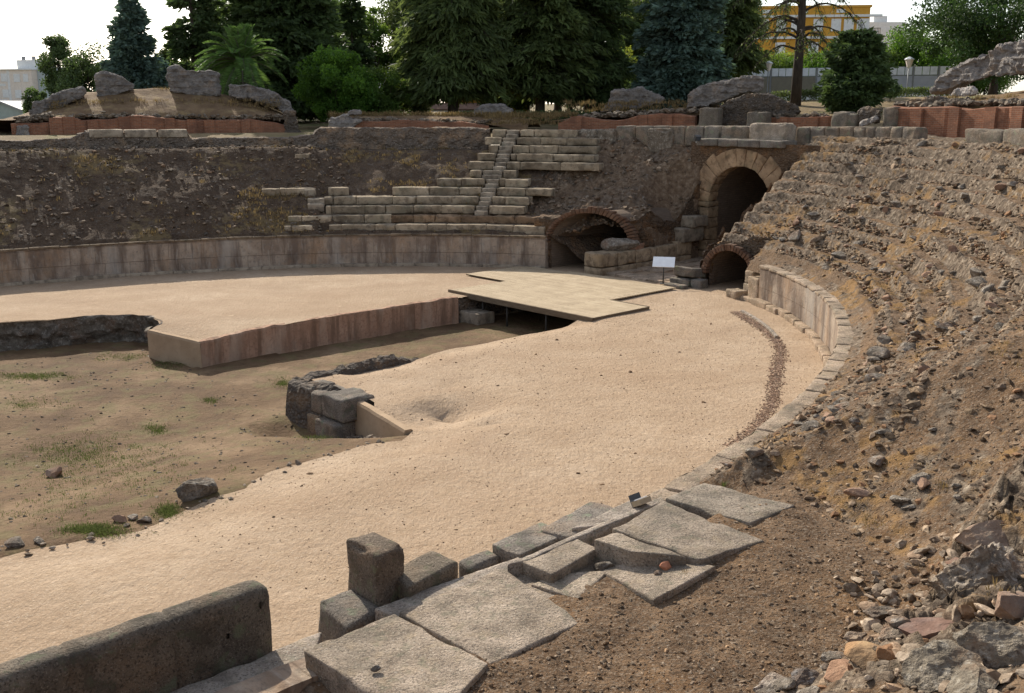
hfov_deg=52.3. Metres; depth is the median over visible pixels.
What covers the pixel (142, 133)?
coping slab
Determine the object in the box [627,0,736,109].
blue cedar
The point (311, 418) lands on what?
ashlar block
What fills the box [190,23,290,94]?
palm tree
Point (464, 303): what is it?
trench wall
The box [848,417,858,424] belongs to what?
loose stone
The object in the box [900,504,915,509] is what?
loose stone
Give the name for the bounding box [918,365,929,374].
loose stone
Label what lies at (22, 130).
ruin
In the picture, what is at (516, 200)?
bench row
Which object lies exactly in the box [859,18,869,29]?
window
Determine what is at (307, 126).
garden ground
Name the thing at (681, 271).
ashlar block
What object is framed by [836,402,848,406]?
loose stone
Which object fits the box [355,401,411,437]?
stub wall
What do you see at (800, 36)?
bare tree
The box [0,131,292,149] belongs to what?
rim wall
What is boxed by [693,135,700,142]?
floodlight
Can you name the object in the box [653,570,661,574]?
stone
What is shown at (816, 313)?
podium wall
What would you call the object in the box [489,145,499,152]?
seat block
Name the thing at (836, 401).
loose stone
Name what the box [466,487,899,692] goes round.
landing gravel
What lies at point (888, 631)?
rock
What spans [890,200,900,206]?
loose stone
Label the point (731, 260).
brick arch
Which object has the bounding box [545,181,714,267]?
brick arch
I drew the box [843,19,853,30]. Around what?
window
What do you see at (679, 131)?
rim block
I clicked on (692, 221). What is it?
ashlar block
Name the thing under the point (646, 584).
granite slab
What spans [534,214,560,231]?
ruined block
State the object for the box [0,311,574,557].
pit floor
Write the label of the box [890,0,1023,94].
umbrella pine
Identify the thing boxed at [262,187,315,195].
bench row
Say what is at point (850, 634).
rock
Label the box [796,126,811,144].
rim block
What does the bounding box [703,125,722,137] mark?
rim block
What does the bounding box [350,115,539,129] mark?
mound
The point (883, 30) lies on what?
window
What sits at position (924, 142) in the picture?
loose stone
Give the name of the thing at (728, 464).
loose stone
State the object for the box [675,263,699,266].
paving slab
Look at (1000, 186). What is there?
loose stone
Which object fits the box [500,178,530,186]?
bench row
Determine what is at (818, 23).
window
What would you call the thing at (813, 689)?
loose stone
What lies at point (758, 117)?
granite pier
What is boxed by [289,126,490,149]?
rim wall
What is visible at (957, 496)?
loose stone
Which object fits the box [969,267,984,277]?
loose stone
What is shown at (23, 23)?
sky
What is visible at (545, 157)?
bench row
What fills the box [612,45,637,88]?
yellow green tree
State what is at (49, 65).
slim tree
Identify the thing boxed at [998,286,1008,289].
loose stone
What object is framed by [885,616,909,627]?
loose stone
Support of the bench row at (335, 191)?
on the seating bank at (394, 171)
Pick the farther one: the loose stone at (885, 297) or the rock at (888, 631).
the loose stone at (885, 297)
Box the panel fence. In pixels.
[748,66,951,99]
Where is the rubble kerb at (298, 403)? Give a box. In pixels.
[286,354,418,428]
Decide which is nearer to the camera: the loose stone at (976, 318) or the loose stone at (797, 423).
the loose stone at (797, 423)
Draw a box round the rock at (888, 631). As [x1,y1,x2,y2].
[878,623,902,641]
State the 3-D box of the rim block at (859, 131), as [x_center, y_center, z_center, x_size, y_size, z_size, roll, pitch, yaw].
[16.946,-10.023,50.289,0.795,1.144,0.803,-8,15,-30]
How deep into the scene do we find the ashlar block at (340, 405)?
29.47 m
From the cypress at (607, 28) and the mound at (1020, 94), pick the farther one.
the cypress at (607, 28)
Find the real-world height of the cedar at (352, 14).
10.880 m
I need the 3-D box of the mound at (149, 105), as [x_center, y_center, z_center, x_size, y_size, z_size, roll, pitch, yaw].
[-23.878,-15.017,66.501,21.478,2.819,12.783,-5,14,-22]
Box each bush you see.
[291,43,380,121]
[361,64,413,113]
[400,100,434,114]
[477,91,509,106]
[498,95,534,112]
[596,82,629,113]
[882,78,904,101]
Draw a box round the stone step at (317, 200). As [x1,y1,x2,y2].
[307,197,324,205]
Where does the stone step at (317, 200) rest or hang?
on the seating bank at (394, 171)
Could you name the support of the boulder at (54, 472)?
on the pit floor
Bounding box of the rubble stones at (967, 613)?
[822,533,1023,692]
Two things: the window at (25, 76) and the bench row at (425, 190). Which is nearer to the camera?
the bench row at (425, 190)
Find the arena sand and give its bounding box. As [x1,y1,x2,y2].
[0,263,822,662]
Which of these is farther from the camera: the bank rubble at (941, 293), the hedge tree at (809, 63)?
the hedge tree at (809, 63)
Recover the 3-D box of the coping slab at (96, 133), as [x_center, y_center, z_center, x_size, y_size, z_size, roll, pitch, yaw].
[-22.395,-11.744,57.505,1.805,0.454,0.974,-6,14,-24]
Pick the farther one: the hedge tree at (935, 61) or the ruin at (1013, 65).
the hedge tree at (935, 61)
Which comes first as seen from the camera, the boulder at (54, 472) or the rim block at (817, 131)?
the boulder at (54, 472)
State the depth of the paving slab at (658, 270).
52.07 m
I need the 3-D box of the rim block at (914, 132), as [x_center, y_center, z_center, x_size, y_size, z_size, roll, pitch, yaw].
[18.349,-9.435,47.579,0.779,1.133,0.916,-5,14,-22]
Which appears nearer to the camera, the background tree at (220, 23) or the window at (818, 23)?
the background tree at (220, 23)
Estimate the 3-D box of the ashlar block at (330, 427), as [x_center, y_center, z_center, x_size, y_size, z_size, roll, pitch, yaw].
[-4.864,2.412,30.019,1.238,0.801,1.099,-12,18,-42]
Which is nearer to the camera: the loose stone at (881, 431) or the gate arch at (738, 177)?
the loose stone at (881, 431)
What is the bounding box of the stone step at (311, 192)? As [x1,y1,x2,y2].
[305,189,314,196]
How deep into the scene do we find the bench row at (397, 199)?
55.83 m
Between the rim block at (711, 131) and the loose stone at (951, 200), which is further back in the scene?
the rim block at (711, 131)
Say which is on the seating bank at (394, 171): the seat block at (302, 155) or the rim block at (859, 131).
the seat block at (302, 155)
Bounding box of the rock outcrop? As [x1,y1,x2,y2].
[0,314,162,351]
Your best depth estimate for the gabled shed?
94.20 m
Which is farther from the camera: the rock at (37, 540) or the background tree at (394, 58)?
the background tree at (394, 58)
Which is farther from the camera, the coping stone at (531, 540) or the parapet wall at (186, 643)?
the coping stone at (531, 540)
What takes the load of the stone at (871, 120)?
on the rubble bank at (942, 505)
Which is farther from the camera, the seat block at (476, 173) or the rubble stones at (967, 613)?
the seat block at (476, 173)
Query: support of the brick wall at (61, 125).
on the garden ground at (307, 126)
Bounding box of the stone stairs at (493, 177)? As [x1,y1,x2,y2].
[475,130,519,215]
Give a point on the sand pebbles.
(308, 473)
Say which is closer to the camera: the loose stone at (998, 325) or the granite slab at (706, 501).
the granite slab at (706, 501)
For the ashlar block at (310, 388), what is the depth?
30.83 m
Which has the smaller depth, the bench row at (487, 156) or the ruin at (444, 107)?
the bench row at (487, 156)
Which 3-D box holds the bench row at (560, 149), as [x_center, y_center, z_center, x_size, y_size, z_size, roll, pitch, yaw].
[2.492,-11.104,58.784,4.964,0.448,0.974,4,14,15]
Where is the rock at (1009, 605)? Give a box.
[994,591,1023,619]
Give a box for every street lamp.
[766,61,772,92]
[904,57,913,96]
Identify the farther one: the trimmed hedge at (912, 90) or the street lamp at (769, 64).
the street lamp at (769, 64)
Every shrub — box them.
[21,86,47,113]
[157,43,191,68]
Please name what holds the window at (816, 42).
in the apartment building at (835, 20)
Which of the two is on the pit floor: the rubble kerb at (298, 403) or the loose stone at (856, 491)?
the rubble kerb at (298, 403)
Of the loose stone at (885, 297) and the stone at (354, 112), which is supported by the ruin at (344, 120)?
the stone at (354, 112)
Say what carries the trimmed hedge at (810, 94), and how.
on the garden ground at (307, 126)
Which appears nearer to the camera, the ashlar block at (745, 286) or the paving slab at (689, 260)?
the ashlar block at (745, 286)
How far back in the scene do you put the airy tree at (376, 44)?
95.42 m
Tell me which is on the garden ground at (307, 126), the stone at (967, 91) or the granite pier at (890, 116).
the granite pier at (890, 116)
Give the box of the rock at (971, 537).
[954,519,1008,549]
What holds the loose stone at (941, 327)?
on the rubble bank at (942, 505)
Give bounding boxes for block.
[0,56,62,100]
[295,154,309,157]
[300,379,335,392]
[307,413,321,433]
[311,385,345,414]
[315,417,355,437]
[318,590,377,641]
[322,387,374,422]
[346,532,403,606]
[398,551,457,599]
[470,169,482,177]
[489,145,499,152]
[492,129,506,136]
[503,170,518,177]
[522,539,594,582]
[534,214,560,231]
[579,129,597,137]
[595,533,685,566]
[597,129,616,141]
[616,125,636,139]
[636,126,654,144]
[648,128,674,152]
[654,126,669,127]
[664,282,687,288]
[669,277,695,286]
[670,126,686,143]
[674,226,703,242]
[674,266,705,277]
[677,215,707,227]
[685,126,704,145]
[690,278,707,288]
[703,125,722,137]
[721,126,749,138]
[726,288,747,298]
[743,283,747,290]
[745,270,759,282]
[749,123,796,139]
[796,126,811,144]
[810,126,827,142]
[824,127,839,136]
[831,111,855,126]
[839,126,854,136]
[847,113,858,126]
[853,126,868,137]
[866,127,876,137]
[875,127,891,136]
[890,126,903,137]
[902,127,927,138]
[965,128,1003,143]
[1003,128,1023,146]
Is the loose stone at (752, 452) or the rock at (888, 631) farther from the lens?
the loose stone at (752, 452)
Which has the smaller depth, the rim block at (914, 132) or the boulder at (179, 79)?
the rim block at (914, 132)
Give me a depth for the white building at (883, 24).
164.87 m
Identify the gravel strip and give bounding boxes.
[722,311,792,445]
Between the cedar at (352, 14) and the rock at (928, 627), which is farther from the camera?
the cedar at (352, 14)
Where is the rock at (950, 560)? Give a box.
[945,557,957,564]
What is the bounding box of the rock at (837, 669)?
[824,659,852,681]
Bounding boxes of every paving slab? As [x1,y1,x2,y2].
[606,270,625,276]
[616,272,642,278]
[623,269,642,272]
[631,275,657,280]
[637,266,655,270]
[646,267,672,272]
[647,273,673,276]
[648,277,669,282]
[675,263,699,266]
[680,259,697,263]
[691,256,702,260]
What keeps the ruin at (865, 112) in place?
on the mound at (1020, 94)
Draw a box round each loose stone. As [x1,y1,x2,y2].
[720,462,732,467]
[745,447,764,458]
[757,686,775,692]
[771,678,796,690]
[788,230,801,242]
[793,219,799,225]
[793,421,802,425]
[796,685,819,692]
[801,420,818,431]
[807,212,818,215]
[809,235,826,242]
[819,663,828,670]
[824,416,835,422]
[827,405,840,412]
[831,251,845,258]
[832,397,843,404]
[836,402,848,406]
[843,487,870,497]
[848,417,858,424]
[852,241,863,244]
[855,174,863,178]
[864,373,883,382]
[866,346,889,358]
[867,356,880,361]
[867,455,884,466]
[874,429,891,433]
[877,334,892,343]
[882,206,888,212]
[882,294,891,301]
[883,268,890,274]
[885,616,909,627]
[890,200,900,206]
[890,495,909,503]
[897,342,915,349]
[899,346,908,350]
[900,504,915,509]
[910,331,919,334]
[910,472,929,484]
[915,140,926,145]
[917,317,925,322]
[917,477,930,489]
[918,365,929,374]
[921,271,930,277]
[924,346,939,350]
[933,211,944,215]
[935,323,952,331]
[947,199,956,202]
[948,245,957,251]
[951,483,960,488]
[953,494,962,499]
[960,192,968,198]
[960,330,967,336]
[965,276,986,287]
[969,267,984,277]
[972,315,981,322]
[980,284,994,292]
[985,301,997,306]
[993,322,1004,330]
[994,183,1006,189]
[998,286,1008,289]
[1000,279,1011,285]
[1006,181,1018,186]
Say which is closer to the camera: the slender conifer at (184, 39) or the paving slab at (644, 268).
the paving slab at (644, 268)
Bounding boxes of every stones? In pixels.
[0,137,701,256]
[0,345,385,555]
[13,98,1023,124]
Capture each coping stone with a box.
[459,550,499,577]
[492,522,558,562]
[541,502,612,540]
[571,501,637,530]
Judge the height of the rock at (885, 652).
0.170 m
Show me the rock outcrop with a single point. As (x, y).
(18, 336)
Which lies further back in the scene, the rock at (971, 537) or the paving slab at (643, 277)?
the paving slab at (643, 277)
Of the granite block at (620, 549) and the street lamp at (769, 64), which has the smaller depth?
the granite block at (620, 549)
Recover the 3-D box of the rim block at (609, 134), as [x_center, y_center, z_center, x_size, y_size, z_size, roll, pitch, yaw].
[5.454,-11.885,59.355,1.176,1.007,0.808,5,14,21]
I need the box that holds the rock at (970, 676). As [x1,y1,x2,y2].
[946,659,999,692]
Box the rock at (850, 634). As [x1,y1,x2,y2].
[843,631,866,641]
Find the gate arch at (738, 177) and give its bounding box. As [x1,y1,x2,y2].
[691,138,820,256]
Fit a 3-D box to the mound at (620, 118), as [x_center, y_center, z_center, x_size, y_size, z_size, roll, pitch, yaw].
[8.519,-14.428,65.153,13.504,1.320,8.405,6,14,22]
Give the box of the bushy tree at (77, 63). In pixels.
[53,39,106,92]
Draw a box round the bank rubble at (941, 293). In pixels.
[497,135,1023,692]
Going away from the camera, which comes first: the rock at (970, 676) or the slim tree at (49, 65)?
the rock at (970, 676)
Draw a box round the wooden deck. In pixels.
[448,266,675,330]
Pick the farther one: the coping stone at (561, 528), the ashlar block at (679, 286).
the ashlar block at (679, 286)
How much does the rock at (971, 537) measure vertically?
0.487 m
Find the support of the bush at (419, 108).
on the garden ground at (307, 126)
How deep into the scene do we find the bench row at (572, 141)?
59.00 m
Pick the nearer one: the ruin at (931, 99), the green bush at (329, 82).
the ruin at (931, 99)
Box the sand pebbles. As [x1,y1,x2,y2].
[170,304,814,608]
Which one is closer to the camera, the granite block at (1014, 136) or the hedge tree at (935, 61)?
the granite block at (1014, 136)
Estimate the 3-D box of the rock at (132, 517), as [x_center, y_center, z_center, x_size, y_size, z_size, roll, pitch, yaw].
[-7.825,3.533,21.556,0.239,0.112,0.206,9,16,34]
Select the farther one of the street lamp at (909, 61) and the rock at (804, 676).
the street lamp at (909, 61)
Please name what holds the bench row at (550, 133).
on the seating bank at (394, 171)
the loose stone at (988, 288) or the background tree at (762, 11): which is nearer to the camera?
the loose stone at (988, 288)
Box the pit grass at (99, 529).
[0,351,338,539]
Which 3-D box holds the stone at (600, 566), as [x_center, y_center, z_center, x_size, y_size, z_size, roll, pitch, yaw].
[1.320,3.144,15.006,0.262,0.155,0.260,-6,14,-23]
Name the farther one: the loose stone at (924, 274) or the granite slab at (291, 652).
the loose stone at (924, 274)
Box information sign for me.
[652,257,674,283]
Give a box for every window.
[1,74,7,81]
[2,90,8,97]
[13,74,19,81]
[15,90,21,97]
[23,74,28,81]
[775,42,785,54]
[791,20,796,31]
[808,42,817,54]
[813,19,822,30]
[831,19,840,30]
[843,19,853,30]
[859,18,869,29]
[879,28,885,35]
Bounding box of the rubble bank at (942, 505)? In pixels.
[300,135,1023,692]
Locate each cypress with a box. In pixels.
[386,0,523,112]
[491,0,614,120]
[555,0,640,109]
[710,0,771,102]
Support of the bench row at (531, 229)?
on the seating bank at (394, 171)
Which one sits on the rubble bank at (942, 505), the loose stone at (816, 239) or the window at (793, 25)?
the loose stone at (816, 239)
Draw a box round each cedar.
[208,0,360,120]
[337,0,379,86]
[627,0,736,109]
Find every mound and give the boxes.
[0,88,284,130]
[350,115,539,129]
[548,105,720,124]
[881,91,1023,112]
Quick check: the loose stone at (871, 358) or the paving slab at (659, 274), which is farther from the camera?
the paving slab at (659, 274)
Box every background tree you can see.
[218,0,230,25]
[322,0,370,38]
[373,25,438,114]
[374,0,407,62]
[553,104,561,110]
[613,0,650,109]
[720,3,770,104]
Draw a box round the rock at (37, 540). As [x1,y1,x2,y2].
[33,536,44,543]
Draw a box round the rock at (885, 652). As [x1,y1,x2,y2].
[876,643,895,660]
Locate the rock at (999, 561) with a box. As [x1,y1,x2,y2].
[926,542,1023,599]
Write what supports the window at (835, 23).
in the apartment building at (835, 20)
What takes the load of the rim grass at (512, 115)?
on the mound at (518, 126)
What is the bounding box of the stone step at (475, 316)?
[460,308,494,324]
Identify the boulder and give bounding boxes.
[45,466,61,477]
[175,477,217,501]
[601,238,639,250]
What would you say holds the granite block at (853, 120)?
on the garden ground at (307, 126)
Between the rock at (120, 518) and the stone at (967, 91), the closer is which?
the rock at (120, 518)
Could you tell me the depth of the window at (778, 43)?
145.64 m
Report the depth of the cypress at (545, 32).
74.50 m
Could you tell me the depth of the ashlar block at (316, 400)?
30.19 m
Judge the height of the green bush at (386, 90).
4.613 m
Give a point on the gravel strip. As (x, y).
(779, 364)
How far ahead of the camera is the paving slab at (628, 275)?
50.56 m
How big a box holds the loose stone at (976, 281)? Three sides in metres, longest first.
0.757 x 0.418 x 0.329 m
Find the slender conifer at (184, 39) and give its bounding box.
[160,0,230,83]
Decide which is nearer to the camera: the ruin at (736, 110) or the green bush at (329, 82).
the ruin at (736, 110)
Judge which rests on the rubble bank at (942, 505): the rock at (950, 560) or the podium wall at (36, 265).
the rock at (950, 560)
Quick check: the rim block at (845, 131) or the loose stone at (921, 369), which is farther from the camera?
the rim block at (845, 131)
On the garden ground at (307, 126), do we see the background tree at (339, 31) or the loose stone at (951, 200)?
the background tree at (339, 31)
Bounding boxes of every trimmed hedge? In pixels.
[516,109,590,121]
[771,89,820,100]
[886,86,947,97]
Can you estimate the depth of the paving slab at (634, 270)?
51.90 m
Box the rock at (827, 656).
[821,651,842,662]
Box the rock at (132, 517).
[127,514,137,519]
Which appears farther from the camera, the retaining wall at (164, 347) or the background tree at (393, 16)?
the background tree at (393, 16)
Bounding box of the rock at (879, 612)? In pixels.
[863,606,894,619]
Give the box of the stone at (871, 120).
[859,115,878,125]
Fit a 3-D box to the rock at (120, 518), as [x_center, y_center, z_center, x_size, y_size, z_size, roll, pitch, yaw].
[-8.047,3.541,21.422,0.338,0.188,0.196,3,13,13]
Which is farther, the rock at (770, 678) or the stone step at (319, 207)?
the stone step at (319, 207)
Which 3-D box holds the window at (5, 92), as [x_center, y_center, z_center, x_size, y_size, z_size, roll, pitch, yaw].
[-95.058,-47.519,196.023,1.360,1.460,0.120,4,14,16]
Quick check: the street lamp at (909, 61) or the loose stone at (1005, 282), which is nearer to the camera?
the loose stone at (1005, 282)
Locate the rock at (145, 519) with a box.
[136,516,151,522]
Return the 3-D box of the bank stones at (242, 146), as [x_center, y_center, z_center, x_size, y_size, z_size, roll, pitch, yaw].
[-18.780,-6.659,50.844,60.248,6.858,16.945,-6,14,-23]
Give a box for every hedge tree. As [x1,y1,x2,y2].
[757,48,792,76]
[778,48,814,58]
[784,46,829,75]
[884,25,939,74]
[884,41,911,70]
[912,29,970,86]
[952,41,1022,94]
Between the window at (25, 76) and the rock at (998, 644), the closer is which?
the rock at (998, 644)
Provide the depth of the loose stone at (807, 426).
18.69 m
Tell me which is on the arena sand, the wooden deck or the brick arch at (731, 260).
the wooden deck
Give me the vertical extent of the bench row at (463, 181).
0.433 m
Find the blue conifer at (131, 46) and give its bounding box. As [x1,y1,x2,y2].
[93,0,169,91]
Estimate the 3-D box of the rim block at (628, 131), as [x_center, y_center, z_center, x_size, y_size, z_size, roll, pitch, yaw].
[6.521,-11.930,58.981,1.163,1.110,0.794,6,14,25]
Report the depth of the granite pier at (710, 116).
57.88 m
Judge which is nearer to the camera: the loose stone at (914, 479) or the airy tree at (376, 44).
the loose stone at (914, 479)
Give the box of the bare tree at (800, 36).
[722,0,864,105]
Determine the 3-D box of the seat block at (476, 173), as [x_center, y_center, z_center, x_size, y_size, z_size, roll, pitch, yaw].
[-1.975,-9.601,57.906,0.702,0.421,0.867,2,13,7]
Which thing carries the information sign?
on the arena sand
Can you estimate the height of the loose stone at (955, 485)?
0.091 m
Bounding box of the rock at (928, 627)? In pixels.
[898,617,965,638]
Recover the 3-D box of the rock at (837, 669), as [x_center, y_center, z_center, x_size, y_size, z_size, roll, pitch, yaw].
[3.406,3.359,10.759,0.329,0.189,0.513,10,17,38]
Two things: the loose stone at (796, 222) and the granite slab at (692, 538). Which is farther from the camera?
the loose stone at (796, 222)
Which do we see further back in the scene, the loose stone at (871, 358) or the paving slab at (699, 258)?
the paving slab at (699, 258)
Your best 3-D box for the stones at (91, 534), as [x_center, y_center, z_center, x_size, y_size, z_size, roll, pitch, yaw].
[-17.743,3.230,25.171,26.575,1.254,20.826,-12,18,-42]
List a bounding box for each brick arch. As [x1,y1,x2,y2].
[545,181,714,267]
[700,162,789,284]
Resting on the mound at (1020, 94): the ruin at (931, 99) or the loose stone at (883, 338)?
the ruin at (931, 99)
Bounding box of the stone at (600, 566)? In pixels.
[593,561,614,570]
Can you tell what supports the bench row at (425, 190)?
on the seating bank at (394, 171)
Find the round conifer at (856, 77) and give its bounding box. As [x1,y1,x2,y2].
[811,26,898,112]
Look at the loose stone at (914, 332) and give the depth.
24.33 m
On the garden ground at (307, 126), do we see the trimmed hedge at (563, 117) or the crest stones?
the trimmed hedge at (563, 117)
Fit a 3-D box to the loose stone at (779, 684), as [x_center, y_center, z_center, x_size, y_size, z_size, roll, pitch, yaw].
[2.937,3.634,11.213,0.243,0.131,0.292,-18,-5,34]
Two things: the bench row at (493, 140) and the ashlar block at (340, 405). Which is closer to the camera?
the ashlar block at (340, 405)
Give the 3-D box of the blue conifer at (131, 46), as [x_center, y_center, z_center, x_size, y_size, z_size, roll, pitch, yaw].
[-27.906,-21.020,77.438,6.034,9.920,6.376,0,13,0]
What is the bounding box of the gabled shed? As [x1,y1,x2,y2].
[0,101,24,118]
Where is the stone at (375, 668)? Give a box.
[370,665,380,671]
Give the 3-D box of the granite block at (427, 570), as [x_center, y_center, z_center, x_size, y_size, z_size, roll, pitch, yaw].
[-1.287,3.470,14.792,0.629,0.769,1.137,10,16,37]
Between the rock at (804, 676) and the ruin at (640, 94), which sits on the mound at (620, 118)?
the ruin at (640, 94)
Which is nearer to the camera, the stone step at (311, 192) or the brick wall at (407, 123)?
the stone step at (311, 192)
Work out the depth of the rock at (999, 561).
11.90 m
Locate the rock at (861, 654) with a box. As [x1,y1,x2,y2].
[844,641,879,668]
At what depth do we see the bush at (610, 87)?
78.54 m
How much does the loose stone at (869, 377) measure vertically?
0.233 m
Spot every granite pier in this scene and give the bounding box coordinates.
[699,108,722,125]
[747,112,770,125]
[882,107,899,126]
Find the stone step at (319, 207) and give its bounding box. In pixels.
[308,203,323,211]
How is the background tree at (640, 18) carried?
on the garden ground at (307, 126)
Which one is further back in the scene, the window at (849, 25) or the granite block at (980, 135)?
the window at (849, 25)
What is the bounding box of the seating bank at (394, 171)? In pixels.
[0,135,700,257]
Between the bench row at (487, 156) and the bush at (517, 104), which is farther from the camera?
the bush at (517, 104)
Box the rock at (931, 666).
[901,639,982,692]
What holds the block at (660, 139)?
on the seating bank at (394, 171)
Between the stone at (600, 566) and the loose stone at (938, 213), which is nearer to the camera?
the stone at (600, 566)
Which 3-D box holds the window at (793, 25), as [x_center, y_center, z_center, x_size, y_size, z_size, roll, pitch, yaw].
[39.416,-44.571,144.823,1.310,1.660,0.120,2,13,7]
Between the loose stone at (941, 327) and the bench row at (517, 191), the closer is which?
the loose stone at (941, 327)
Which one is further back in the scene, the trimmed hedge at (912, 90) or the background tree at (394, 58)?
the background tree at (394, 58)
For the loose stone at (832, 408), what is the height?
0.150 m
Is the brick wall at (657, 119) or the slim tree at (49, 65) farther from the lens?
the slim tree at (49, 65)
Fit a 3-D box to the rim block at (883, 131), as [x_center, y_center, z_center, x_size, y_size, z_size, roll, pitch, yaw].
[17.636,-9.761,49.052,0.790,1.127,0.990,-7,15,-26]
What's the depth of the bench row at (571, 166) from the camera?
57.27 m
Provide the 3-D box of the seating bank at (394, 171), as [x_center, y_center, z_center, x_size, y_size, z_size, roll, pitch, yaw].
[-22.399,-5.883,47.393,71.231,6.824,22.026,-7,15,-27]
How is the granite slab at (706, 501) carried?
on the rubble bank at (942, 505)
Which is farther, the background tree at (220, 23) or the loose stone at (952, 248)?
the background tree at (220, 23)
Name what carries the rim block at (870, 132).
on the rubble bank at (942, 505)
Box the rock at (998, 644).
[952,620,1023,668]
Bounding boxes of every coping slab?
[87,129,122,137]
[123,129,156,137]
[157,129,187,137]
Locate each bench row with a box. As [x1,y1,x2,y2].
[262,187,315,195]
[284,225,312,230]
[288,213,535,223]
[324,195,479,204]
[326,204,475,213]
[328,187,348,195]
[329,223,545,234]
[392,186,481,194]
[437,178,485,185]
[468,161,495,169]
[477,153,497,160]
[485,137,502,144]
[489,205,527,213]
[492,196,532,204]
[497,187,555,195]
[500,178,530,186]
[507,161,603,170]
[511,153,598,161]
[513,145,600,153]
[517,137,599,145]
[520,129,578,137]
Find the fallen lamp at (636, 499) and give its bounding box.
[628,492,651,506]
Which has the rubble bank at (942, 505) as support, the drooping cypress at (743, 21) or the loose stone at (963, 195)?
the loose stone at (963, 195)
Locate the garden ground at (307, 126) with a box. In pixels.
[0,95,990,141]
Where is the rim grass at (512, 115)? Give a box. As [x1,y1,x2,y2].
[46,87,1018,124]
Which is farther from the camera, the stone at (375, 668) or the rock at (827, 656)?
the rock at (827, 656)
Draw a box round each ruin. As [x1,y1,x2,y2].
[16,124,29,134]
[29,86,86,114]
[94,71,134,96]
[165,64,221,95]
[228,84,293,111]
[283,110,300,131]
[328,114,361,126]
[427,100,526,112]
[473,103,513,116]
[600,86,664,112]
[687,75,764,108]
[719,92,800,125]
[857,106,880,123]
[904,96,979,107]
[929,39,1023,94]
[995,54,1023,76]
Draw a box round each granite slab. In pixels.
[170,632,321,692]
[304,614,487,692]
[375,554,528,620]
[399,569,577,662]
[507,497,663,575]
[514,543,597,597]
[531,571,604,597]
[598,563,714,604]
[612,501,763,564]
[665,483,793,524]
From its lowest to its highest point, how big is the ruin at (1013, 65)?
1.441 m
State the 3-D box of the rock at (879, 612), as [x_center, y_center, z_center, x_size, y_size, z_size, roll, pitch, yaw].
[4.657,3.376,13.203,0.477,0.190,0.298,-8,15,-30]
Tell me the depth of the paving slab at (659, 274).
50.67 m
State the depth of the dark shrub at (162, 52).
81.97 m
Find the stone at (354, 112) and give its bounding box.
[348,110,361,114]
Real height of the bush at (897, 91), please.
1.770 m
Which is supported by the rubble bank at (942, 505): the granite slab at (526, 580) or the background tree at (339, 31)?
the granite slab at (526, 580)
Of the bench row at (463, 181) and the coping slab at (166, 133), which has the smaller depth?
the bench row at (463, 181)
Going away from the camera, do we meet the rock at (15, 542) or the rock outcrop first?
the rock at (15, 542)
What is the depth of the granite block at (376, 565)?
14.30 m
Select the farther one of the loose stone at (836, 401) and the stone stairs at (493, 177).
the stone stairs at (493, 177)
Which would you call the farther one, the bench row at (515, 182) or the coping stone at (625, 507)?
the bench row at (515, 182)
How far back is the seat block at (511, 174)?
57.25 m
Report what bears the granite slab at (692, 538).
on the rubble bank at (942, 505)
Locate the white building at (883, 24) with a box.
[869,16,909,49]
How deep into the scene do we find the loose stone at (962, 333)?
22.13 m
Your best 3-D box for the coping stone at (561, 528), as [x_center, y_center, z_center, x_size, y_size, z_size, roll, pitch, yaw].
[1.136,2.902,16.616,0.671,0.366,1.511,10,16,37]
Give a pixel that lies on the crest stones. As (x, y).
(42, 117)
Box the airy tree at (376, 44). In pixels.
[358,5,390,66]
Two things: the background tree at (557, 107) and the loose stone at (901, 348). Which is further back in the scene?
the background tree at (557, 107)
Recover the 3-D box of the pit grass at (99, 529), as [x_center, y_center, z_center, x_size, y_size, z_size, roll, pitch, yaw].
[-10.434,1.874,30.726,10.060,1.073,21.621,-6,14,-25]
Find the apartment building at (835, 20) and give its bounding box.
[755,5,882,57]
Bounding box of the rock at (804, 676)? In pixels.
[790,667,819,689]
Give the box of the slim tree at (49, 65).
[35,32,81,95]
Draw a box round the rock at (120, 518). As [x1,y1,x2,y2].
[112,515,126,522]
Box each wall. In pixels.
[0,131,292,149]
[0,233,547,285]
[0,580,271,692]
[11,115,284,134]
[147,329,202,367]
[199,296,458,366]
[214,265,853,692]
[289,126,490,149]
[355,120,488,128]
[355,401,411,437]
[458,298,525,322]
[558,113,696,129]
[584,241,691,275]
[771,116,831,129]
[892,106,1023,137]
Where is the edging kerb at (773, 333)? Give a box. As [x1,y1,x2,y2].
[740,310,777,337]
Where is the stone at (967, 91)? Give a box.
[951,86,977,96]
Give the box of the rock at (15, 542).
[4,536,24,547]
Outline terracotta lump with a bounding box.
[659,561,671,570]
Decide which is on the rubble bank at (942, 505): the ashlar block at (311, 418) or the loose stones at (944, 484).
the loose stones at (944, 484)
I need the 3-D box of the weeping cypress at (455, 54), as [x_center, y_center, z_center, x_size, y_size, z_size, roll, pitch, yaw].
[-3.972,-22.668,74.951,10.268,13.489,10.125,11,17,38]
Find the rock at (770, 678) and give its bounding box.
[753,672,785,692]
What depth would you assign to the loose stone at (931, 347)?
21.20 m
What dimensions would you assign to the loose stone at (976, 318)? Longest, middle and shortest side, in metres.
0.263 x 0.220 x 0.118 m
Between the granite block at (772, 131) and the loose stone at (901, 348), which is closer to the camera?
the loose stone at (901, 348)
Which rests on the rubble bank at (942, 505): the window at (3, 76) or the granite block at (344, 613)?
the granite block at (344, 613)

